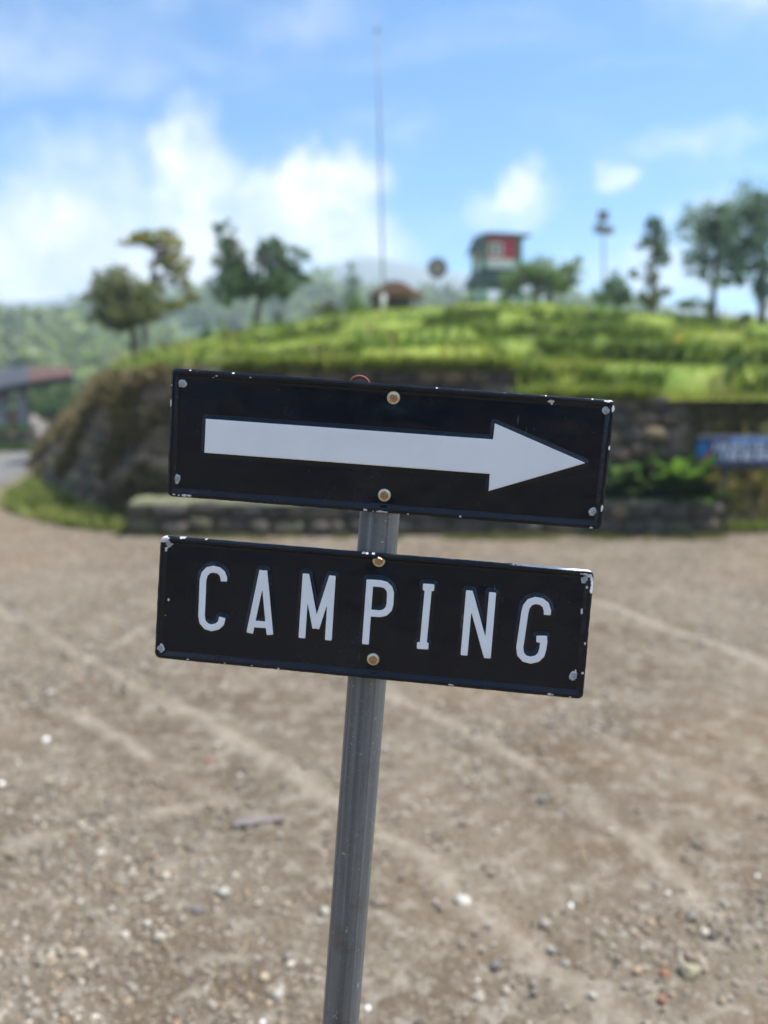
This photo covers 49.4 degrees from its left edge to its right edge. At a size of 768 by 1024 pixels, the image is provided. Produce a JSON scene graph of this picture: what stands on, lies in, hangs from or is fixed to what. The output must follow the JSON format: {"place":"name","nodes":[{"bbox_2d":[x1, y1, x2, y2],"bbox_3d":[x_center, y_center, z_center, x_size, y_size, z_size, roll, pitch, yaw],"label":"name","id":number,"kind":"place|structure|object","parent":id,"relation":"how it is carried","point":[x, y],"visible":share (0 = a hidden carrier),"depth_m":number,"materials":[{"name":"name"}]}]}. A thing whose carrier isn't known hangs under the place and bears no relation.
{"place":"outdoors","nodes":[
{"label":"outdoors","id":0,"kind":"place"},
{"bbox_2d":[0,451,30,482],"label":"road","id":1,"kind":"structure","parent":0,"point":[13,465],"depth_m":17.59,"materials":[{"name":"grey asphalt"}]},
{"bbox_2d":[8,339,63,408],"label":"wooded hill","id":2,"kind":"structure","parent":0,"point":[11,404],"depth_m":74.81,"materials":[{"name":"green plant"}]},
{"bbox_2d":[30,414,48,437],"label":"path","id":3,"kind":"structure","parent":0,"point":[36,422],"depth_m":40.04,"materials":[{"name":"concrete"}]},
{"bbox_2d":[148,299,424,339],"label":"wooded hill","id":4,"kind":"structure","parent":0,"point":[186,328],"depth_m":178.21,"materials":[{"name":"green plant"}]},
{"bbox_2d":[0,411,767,1023],"bbox_3d":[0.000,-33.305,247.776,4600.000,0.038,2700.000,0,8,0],"label":"ground","id":5,"kind":"structure","parent":0,"point":[628,765],"depth_m":3.09,"materials":[{"name":"grey gravel"}]},
{"bbox_2d":[0,869,20,873],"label":"straw","id":6,"kind":"object","parent":5,"relation":"on","point":[10,871],"visible":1,"depth_m":2.63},
{"bbox_2d":[9,411,18,425],"bbox_3d":[-12.106,-2.812,27.375,0.540,0.950,0.540,0,8,0],"label":"litter bin","id":7,"kind":"object","parent":5,"relation":"on","point":[13,418],"visible":0.23,"depth_m":27.13,"materials":[{"name":"pink plastic"}]},
{"bbox_2d":[0,441,35,451],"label":"verge grass","id":8,"kind":"structure","parent":5,"relation":"on","point":[12,447],"depth_m":22.25,"materials":[{"name":"green plant"}]},
{"bbox_2d":[0,430,37,443],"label":"garden wall","id":9,"kind":"structure","parent":5,"relation":"on","point":[23,436],"depth_m":23.22,"materials":[{"name":"stone"}]},
{"bbox_2d":[0,423,37,431],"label":"wall top grass","id":10,"kind":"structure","parent":9,"relation":"on","point":[15,428],"depth_m":23.30,"materials":[{"name":"green plant"}]},
{"bbox_2d":[0,367,73,426],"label":"shelter","id":11,"kind":"object","parent":5,"relation":"on","point":[21,381],"visible":0.89,"depth_m":26.17,"materials":[{"name":"metal"}]},
{"bbox_2d":[8,383,81,422],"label":"shrub","id":12,"kind":"object","parent":5,"relation":"on","point":[43,394],"visible":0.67,"depth_m":43.18,"materials":[{"name":"green plant"}]},
{"bbox_2d":[32,392,69,423],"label":"shrub","id":13,"kind":"object","parent":5,"relation":"on","point":[57,406],"visible":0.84,"depth_m":35.60,"materials":[{"name":"green plant"}]},
{"bbox_2d":[0,474,127,532],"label":"verge grass","id":14,"kind":"structure","parent":5,"relation":"on","point":[35,497],"depth_m":10.39,"materials":[{"name":"green plant"}]},
{"bbox_2d":[0,300,214,410],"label":"wood","id":15,"kind":"object","parent":5,"relation":"on","point":[34,336],"visible":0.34,"depth_m":98.30,"materials":[{"name":"green plant"}]},
{"bbox_2d":[107,906,114,912],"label":"loose stone","id":16,"kind":"object","parent":5,"relation":"on","point":[110,909],"visible":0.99,"depth_m":2.44,"materials":[{"name":"beige stone"}]},
{"bbox_2d":[30,365,192,517],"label":"retaining wall","id":17,"kind":"structure","parent":5,"relation":"on","point":[153,445],"depth_m":10.56,"materials":[{"name":"stone"}]},
{"bbox_2d":[25,357,217,515],"bbox_3d":[-5.382,-1.565,15.020,2.005,1.988,13.358,-4,9,-24],"label":"wall creeper","id":18,"kind":"object","parent":17,"relation":"attached to","point":[106,389],"depth_m":10.54,"materials":[{"name":"green plant"}]},
{"bbox_2d":[143,920,151,927],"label":"loose stone","id":19,"kind":"object","parent":5,"relation":"on","point":[147,924],"visible":1,"depth_m":2.37,"materials":[{"name":"white stone"}]},
{"bbox_2d":[153,932,165,942],"bbox_3d":[-0.624,1.181,2.322,0.035,0.027,0.031,-2,8,-15],"label":"loose stone","id":20,"kind":"object","parent":5,"relation":"on","point":[157,936],"visible":0.97,"depth_m":2.31,"materials":[{"name":"white stone"}]},
{"bbox_2d":[147,916,172,950],"bbox_3d":[-0.630,1.175,2.329,0.013,0.011,0.176,-6,10,-36],"label":"straw","id":21,"kind":"object","parent":5,"relation":"on","point":[169,948],"visible":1,"depth_m":2.30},
{"bbox_2d":[190,904,202,913],"bbox_3d":[-0.550,1.167,2.453,0.035,0.015,0.042,-7,11,-43],"label":"loose stone","id":22,"kind":"object","parent":5,"relation":"on","point":[196,909],"visible":1,"depth_m":2.45,"materials":[{"name":"grey stone"}]},
{"bbox_2d":[217,886,231,898],"bbox_3d":[-0.483,1.149,2.519,0.044,0.037,0.038,6,10,37],"label":"loose stone","id":23,"kind":"object","parent":5,"relation":"on","point":[225,892],"visible":1,"depth_m":2.51,"materials":[{"name":"white stone"}]},
{"bbox_2d":[216,938,247,966],"bbox_3d":[-0.397,1.187,2.247,0.032,0.008,0.132,4,9,29],"label":"straw","id":24,"kind":"object","parent":5,"relation":"on","point":[236,957],"visible":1,"depth_m":2.22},
{"bbox_2d":[233,815,286,826],"bbox_3d":[-0.439,1.088,2.954,0.189,0.013,0.057,-1,8,-8],"label":"stick","id":25,"kind":"object","parent":5,"relation":"on","point":[250,820],"visible":1,"depth_m":2.95,"materials":[{"name":"grey wood"}]},
{"bbox_2d":[259,972,269,981],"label":"loose stone","id":26,"kind":"object","parent":5,"relation":"on","point":[264,977],"visible":1,"depth_m":2.16,"materials":[{"name":"beige stone"}]},
{"bbox_2d":[272,988,283,998],"bbox_3d":[-0.270,1.220,2.112,0.030,0.023,0.036,-4,9,-28],"label":"loose stone","id":27,"kind":"object","parent":5,"relation":"on","point":[277,993],"visible":1,"depth_m":2.10,"materials":[{"name":"white stone"}]},
{"bbox_2d":[316,919,322,924],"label":"loose stone","id":28,"kind":"object","parent":5,"relation":"on","point":[319,921],"visible":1,"depth_m":2.40,"materials":[{"name":"beige stone"}]},
{"bbox_2d":[320,906,328,914],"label":"loose stone","id":29,"kind":"object","parent":5,"relation":"on","point":[324,910],"visible":1,"depth_m":2.44,"materials":[{"name":"white stone"}]},
{"bbox_2d":[199,367,516,392],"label":"retaining wall","id":30,"kind":"structure","parent":5,"relation":"on","point":[500,381],"depth_m":9.30,"materials":[{"name":"stone"}]},
{"bbox_2d":[59,264,675,340],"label":"wood","id":31,"kind":"object","parent":5,"relation":"on","point":[301,300],"visible":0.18,"depth_m":182.88,"materials":[{"name":"green plant"}]},
{"bbox_2d":[371,894,388,907],"bbox_3d":[-0.010,1.163,2.493,0.053,0.034,0.046,-2,8,-13],"label":"loose stone","id":32,"kind":"object","parent":5,"relation":"on","point":[379,900],"visible":1,"depth_m":2.48,"materials":[{"name":"beige stone"}]},
{"bbox_2d":[155,368,614,1023],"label":"signpost","id":33,"kind":"object","parent":5,"relation":"on","point":[371,614],"visible":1,"depth_m":0.83,"materials":[{"name":"black metal"}]},
{"bbox_2d":[117,529,727,541],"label":"verge grass","id":34,"kind":"structure","parent":5,"relation":"on","point":[493,536],"depth_m":8.80,"materials":[{"name":"green plant"}]},
{"bbox_2d":[126,495,724,536],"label":"planter wall","id":35,"kind":"structure","parent":5,"relation":"on","point":[164,515],"depth_m":8.95,"materials":[{"name":"stone"}]},
{"bbox_2d":[455,894,470,905],"bbox_3d":[0.236,1.159,2.493,0.048,0.020,0.053,-1,8,-7],"label":"loose stone","id":36,"kind":"object","parent":5,"relation":"on","point":[461,899],"visible":1,"depth_m":2.48,"materials":[{"name":"white stone"}]},
{"bbox_2d":[473,990,484,1001],"bbox_3d":[0.239,1.220,2.101,0.030,0.024,0.031,2,8,16],"label":"loose stone","id":37,"kind":"object","parent":5,"relation":"on","point":[478,996],"visible":1,"depth_m":2.09,"materials":[{"name":"white stone"}]},
{"bbox_2d":[488,869,494,876],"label":"loose stone","id":38,"kind":"object","parent":5,"relation":"on","point":[491,873],"visible":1,"depth_m":2.62,"materials":[{"name":"beige stone"}]},
{"bbox_2d":[536,796,546,803],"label":"loose stone","id":39,"kind":"object","parent":5,"relation":"on","point":[541,799],"visible":1,"depth_m":3.11,"materials":[{"name":"white stone"}]},
{"bbox_2d":[547,945,555,954],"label":"loose stone","id":40,"kind":"object","parent":5,"relation":"on","point":[551,949],"visible":1,"depth_m":2.27,"materials":[{"name":"grey stone"}]},
{"bbox_2d":[561,960,569,966],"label":"loose stone","id":41,"kind":"object","parent":5,"relation":"on","point":[565,963],"visible":1,"depth_m":2.22,"materials":[{"name":"grey stone"}]},
{"bbox_2d":[586,991,596,999],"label":"loose stone","id":42,"kind":"object","parent":5,"relation":"on","point":[591,995],"visible":1,"depth_m":2.10,"materials":[{"name":"grey stone"}]},
{"bbox_2d":[525,392,680,477],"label":"retaining wall","id":43,"kind":"structure","parent":5,"relation":"on","point":[640,433],"depth_m":9.34,"materials":[{"name":"stone"}]},
{"bbox_2d":[618,932,626,938],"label":"loose stone","id":44,"kind":"object","parent":5,"relation":"on","point":[622,935],"visible":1,"depth_m":2.32,"materials":[{"name":"grey stone"}]},
{"bbox_2d":[657,993,666,1003],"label":"loose stone","id":45,"kind":"object","parent":5,"relation":"on","point":[661,998],"visible":1,"depth_m":2.08,"materials":[{"name":"beige stone"}]},
{"bbox_2d":[659,968,670,977],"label":"loose stone","id":46,"kind":"object","parent":5,"relation":"on","point":[664,972],"visible":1,"depth_m":2.17,"materials":[{"name":"brown stone"}]},
{"bbox_2d":[678,962,701,978],"bbox_3d":[0.802,1.198,2.186,0.062,0.040,0.051,-5,9,-29],"label":"loose stone","id":47,"kind":"object","parent":5,"relation":"on","point":[688,970],"visible":1,"depth_m":2.17,"materials":[{"name":"beige stone"}]},
{"bbox_2d":[693,839,700,847],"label":"loose stone","id":48,"kind":"object","parent":5,"relation":"on","point":[696,844],"visible":1,"depth_m":2.80,"materials":[{"name":"grey stone"}]},
{"bbox_2d":[670,400,767,524],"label":"earth bank","id":49,"kind":"structure","parent":5,"relation":"on","point":[678,443],"depth_m":9.54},
{"bbox_2d":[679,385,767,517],"bbox_3d":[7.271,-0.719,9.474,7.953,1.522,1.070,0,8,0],"label":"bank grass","id":50,"kind":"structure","parent":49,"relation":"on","point":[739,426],"depth_m":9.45,"materials":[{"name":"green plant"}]},
{"bbox_2d":[695,436,767,531],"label":"banner sign","id":51,"kind":"object","parent":5,"relation":"on","point":[741,451],"visible":0.94,"depth_m":8.94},
{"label":"planter bed","id":52,"kind":"structure","parent":5,"relation":"on","visible":0},
{"bbox_2d":[604,464,656,501],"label":"leafy plant","id":53,"kind":"object","parent":52,"relation":"in","point":[610,492],"visible":0.38,"depth_m":8.99,"materials":[{"name":"green plant"}]},
{"bbox_2d":[606,443,668,485],"bbox_3d":[2.611,-0.435,9.377,1.170,0.713,1.212,0,8,0],"label":"leafy plant","id":54,"kind":"object","parent":52,"relation":"in","point":[625,467],"visible":0.19,"depth_m":9.16,"materials":[{"name":"green plant"}]},
{"bbox_2d":[607,466,669,499],"bbox_3d":[2.680,-0.298,9.245,0.790,0.477,0.811,0,8,0],"label":"leafy plant","id":55,"kind":"object","parent":52,"relation":"in","point":[618,472],"visible":0.38,"depth_m":9.02,"materials":[{"name":"green plant"}]},
{"bbox_2d":[622,464,682,498],"bbox_3d":[2.928,-0.303,9.268,0.813,0.481,0.651,3,9,23],"label":"leafy plant","id":56,"kind":"object","parent":52,"relation":"in","point":[656,480],"visible":0.3,"depth_m":9.03,"materials":[{"name":"green plant"}]},
{"bbox_2d":[630,464,693,504],"bbox_3d":[3.034,-0.283,9.189,0.730,0.464,0.835,6,10,37],"label":"leafy plant","id":57,"kind":"object","parent":52,"relation":"in","point":[670,488],"visible":0.45,"depth_m":8.97,"materials":[{"name":"green plant"}]},
{"bbox_2d":[639,452,719,498],"bbox_3d":[3.001,-0.369,9.314,1.088,0.599,1.114,-4,9,-26],"label":"leafy plant","id":58,"kind":"object","parent":52,"relation":"in","point":[671,477],"visible":0.23,"depth_m":9.01,"materials":[{"name":"green plant"}]},
{"bbox_2d":[635,447,737,504],"bbox_3d":[3.387,-0.395,9.247,0.985,0.670,1.113,5,9,31],"label":"leafy plant","id":59,"kind":"object","parent":52,"relation":"in","point":[682,467],"visible":0.58,"depth_m":8.95,"materials":[{"name":"green plant"}]},
{"bbox_2d":[691,470,726,501],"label":"leafy plant","id":60,"kind":"object","parent":52,"relation":"in","point":[712,481],"visible":0.43,"depth_m":8.98,"materials":[{"name":"green plant"}]},
{"bbox_2d":[0,0,767,313],"label":"sky","id":61,"kind":"structure","parent":0,"point":[537,118],"materials":[{"name":"blue"}]},
{"bbox_2d":[1,258,767,317],"bbox_3d":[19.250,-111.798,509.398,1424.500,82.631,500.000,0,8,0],"label":"mountain","id":62,"kind":"structure","parent":0,"point":[368,270],"depth_m":443.52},
{"bbox_2d":[105,291,767,400],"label":"hill","id":63,"kind":"structure","parent":0,"point":[686,381],"depth_m":13.27,"materials":[{"name":"green plant"}]},
{"bbox_2d":[79,262,174,355],"bbox_3d":[-5.585,-4.215,17.983,2.087,2.297,1.638,0,8,0],"label":"broadleaf tree","id":64,"kind":"object","parent":63,"relation":"on","point":[123,303],"visible":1,"depth_m":17.71,"materials":[{"name":"green plant"}]},
{"bbox_2d":[115,226,201,352],"bbox_3d":[-5.068,-4.839,18.876,1.806,3.139,1.250,-3,8,-18],"label":"broadleaf tree","id":65,"kind":"object","parent":63,"relation":"on","point":[144,238],"visible":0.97,"depth_m":18.80,"materials":[{"name":"green plant"}]},
{"bbox_2d":[198,318,227,338],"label":"shrub","id":66,"kind":"object","parent":63,"relation":"on","point":[207,329],"visible":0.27,"depth_m":23.52,"materials":[{"name":"green plant"}]},
{"bbox_2d":[208,218,313,327],"bbox_3d":[-2.991,-5.629,20.409,2.612,3.023,1.290,0,8,0],"label":"broadleaf tree","id":67,"kind":"object","parent":63,"relation":"on","point":[236,277],"visible":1,"depth_m":20.24,"materials":[{"name":"green plant"}]},
{"bbox_2d":[274,312,284,324],"bbox_3d":[-3.636,-6.539,29.432,0.483,0.992,0.459,-4,9,-25],"label":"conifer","id":68,"kind":"object","parent":63,"relation":"on","point":[278,316],"visible":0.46,"depth_m":29.36,"materials":[{"name":"green plant"}]},
{"bbox_2d":[308,300,343,315],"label":"shrub","id":69,"kind":"object","parent":63,"relation":"on","point":[329,307],"visible":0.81,"depth_m":25.18,"materials":[{"name":"green plant"}]},
{"bbox_2d":[337,260,361,310],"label":"conifer","id":70,"kind":"object","parent":63,"relation":"on","point":[353,282],"visible":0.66,"depth_m":96.65,"materials":[{"name":"green plant"}]},
{"bbox_2d":[343,294,374,312],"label":"shrub","id":71,"kind":"object","parent":63,"relation":"on","point":[355,302],"visible":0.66,"depth_m":26.16,"materials":[{"name":"green plant"}]},
{"bbox_2d":[375,27,385,311],"bbox_3d":[-0.086,-9.056,22.963,0.308,7.966,0.148,0,8,0],"label":"flagpole","id":72,"kind":"object","parent":63,"relation":"on","point":[383,296],"visible":0.81,"depth_m":22.96,"materials":[{"name":"grey metal"}]},
{"bbox_2d":[366,281,423,311],"bbox_3d":[0.421,-7.976,32.203,2.073,1.783,1.934,-2,8,-12],"label":"thatched hut","id":73,"kind":"object","parent":63,"relation":"on","point":[398,294],"visible":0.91,"depth_m":31.85,"materials":[{"name":"brown wicker"}]},
{"bbox_2d":[427,257,447,306],"bbox_3d":[2.110,-8.874,33.113,0.807,2.339,0.162,0,8,0],"label":"round sign","id":74,"kind":"object","parent":63,"relation":"on","point":[437,268],"visible":0.99,"depth_m":32.96,"materials":[{"name":"grey metal"}]},
{"bbox_2d":[111,304,767,393],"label":"fern growth","id":75,"kind":"object","parent":63,"relation":"on","point":[589,350],"visible":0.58,"depth_m":12.66,"materials":[{"name":"green plant"}]},
{"bbox_2d":[213,351,667,401],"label":"wall top grass","id":76,"kind":"structure","parent":63,"relation":"on","point":[357,363],"depth_m":9.22,"materials":[{"name":"green plant"}]},
{"bbox_2d":[463,232,530,303],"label":"lookout tower","id":77,"kind":"structure","parent":63,"relation":"on","point":[494,254],"depth_m":43.70,"materials":[{"name":"white paint"}]},
{"bbox_2d":[489,243,502,255],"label":"window","id":78,"kind":"structure","parent":77,"relation":"in","point":[495,249],"depth_m":43.60,"materials":[{"name":"glass"}]},
{"bbox_2d":[497,254,586,303],"bbox_3d":[5.723,-8.207,30.105,3.345,2.055,2.169,0,8,0],"label":"umbrella tree","id":79,"kind":"object","parent":63,"relation":"on","point":[552,281],"visible":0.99,"depth_m":29.95,"materials":[{"name":"green plant"}]},
{"bbox_2d":[594,210,613,306],"bbox_3d":[10.140,-11.431,38.787,0.880,4.947,0.300,0,8,0],"label":"lamp mast","id":80,"kind":"object","parent":63,"relation":"on","point":[602,216],"visible":0.91,"depth_m":38.42,"materials":[{"name":"grey metal"}]},
{"bbox_2d":[589,268,636,309],"bbox_3d":[6.990,-6.619,25.331,1.370,1.545,1.127,-6,10,-38],"label":"shrub","id":81,"kind":"object","parent":63,"relation":"on","point":[614,294],"visible":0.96,"depth_m":25.23,"materials":[{"name":"green plant"}]},
{"bbox_2d":[625,262,673,312],"bbox_3d":[7.102,-5.737,22.370,1.229,1.970,0.836,-2,8,-14],"label":"young tree","id":82,"kind":"object","parent":63,"relation":"on","point":[651,298],"visible":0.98,"depth_m":22.33,"materials":[{"name":"green plant"}]},
{"bbox_2d":[634,213,671,313],"bbox_3d":[7.490,-6.650,23.340,1.028,3.247,0.776,3,8,17],"label":"slender tree","id":83,"kind":"object","parent":63,"relation":"on","point":[655,242],"visible":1,"depth_m":23.12,"materials":[{"name":"green plant"}]},
{"bbox_2d":[666,334,690,341],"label":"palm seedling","id":84,"kind":"object","parent":63,"relation":"on","point":[677,338],"visible":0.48,"depth_m":13.25,"materials":[{"name":"green plant"}]},
{"bbox_2d":[672,295,717,314],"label":"shrub","id":85,"kind":"object","parent":63,"relation":"on","point":[687,304],"visible":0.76,"depth_m":23.26,"materials":[{"name":"green plant"}]},
{"bbox_2d":[671,190,754,320],"bbox_3d":[7.763,-5.680,19.769,2.149,3.614,1.953,0,8,0],"label":"airy tree","id":86,"kind":"object","parent":63,"relation":"on","point":[708,233],"visible":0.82,"depth_m":19.34,"materials":[{"name":"green plant"}]},
{"bbox_2d":[727,355,746,373],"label":"shrub","id":87,"kind":"object","parent":63,"relation":"on","point":[740,362],"visible":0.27,"depth_m":11.36,"materials":[{"name":"green plant"}]},
{"bbox_2d":[726,312,753,322],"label":"shrub","id":88,"kind":"object","parent":63,"relation":"on","point":[745,316],"visible":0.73,"depth_m":19.55,"materials":[{"name":"green plant"}]},
{"bbox_2d":[715,171,767,324],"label":"airy tree","id":89,"kind":"object","parent":63,"relation":"on","point":[752,210],"visible":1,"depth_m":18.24,"materials":[{"name":"green plant"}]},
{"bbox_2d":[765,301,767,318],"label":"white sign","id":90,"kind":"object","parent":63,"relation":"on","point":[766,307],"visible":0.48,"depth_m":20.48,"materials":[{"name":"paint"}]},
{"bbox_2d":[720,516,767,532],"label":"verge grass","id":91,"kind":"structure","parent":0,"point":[755,525],"depth_m":9.13,"materials":[{"name":"green plant"}]}
]}

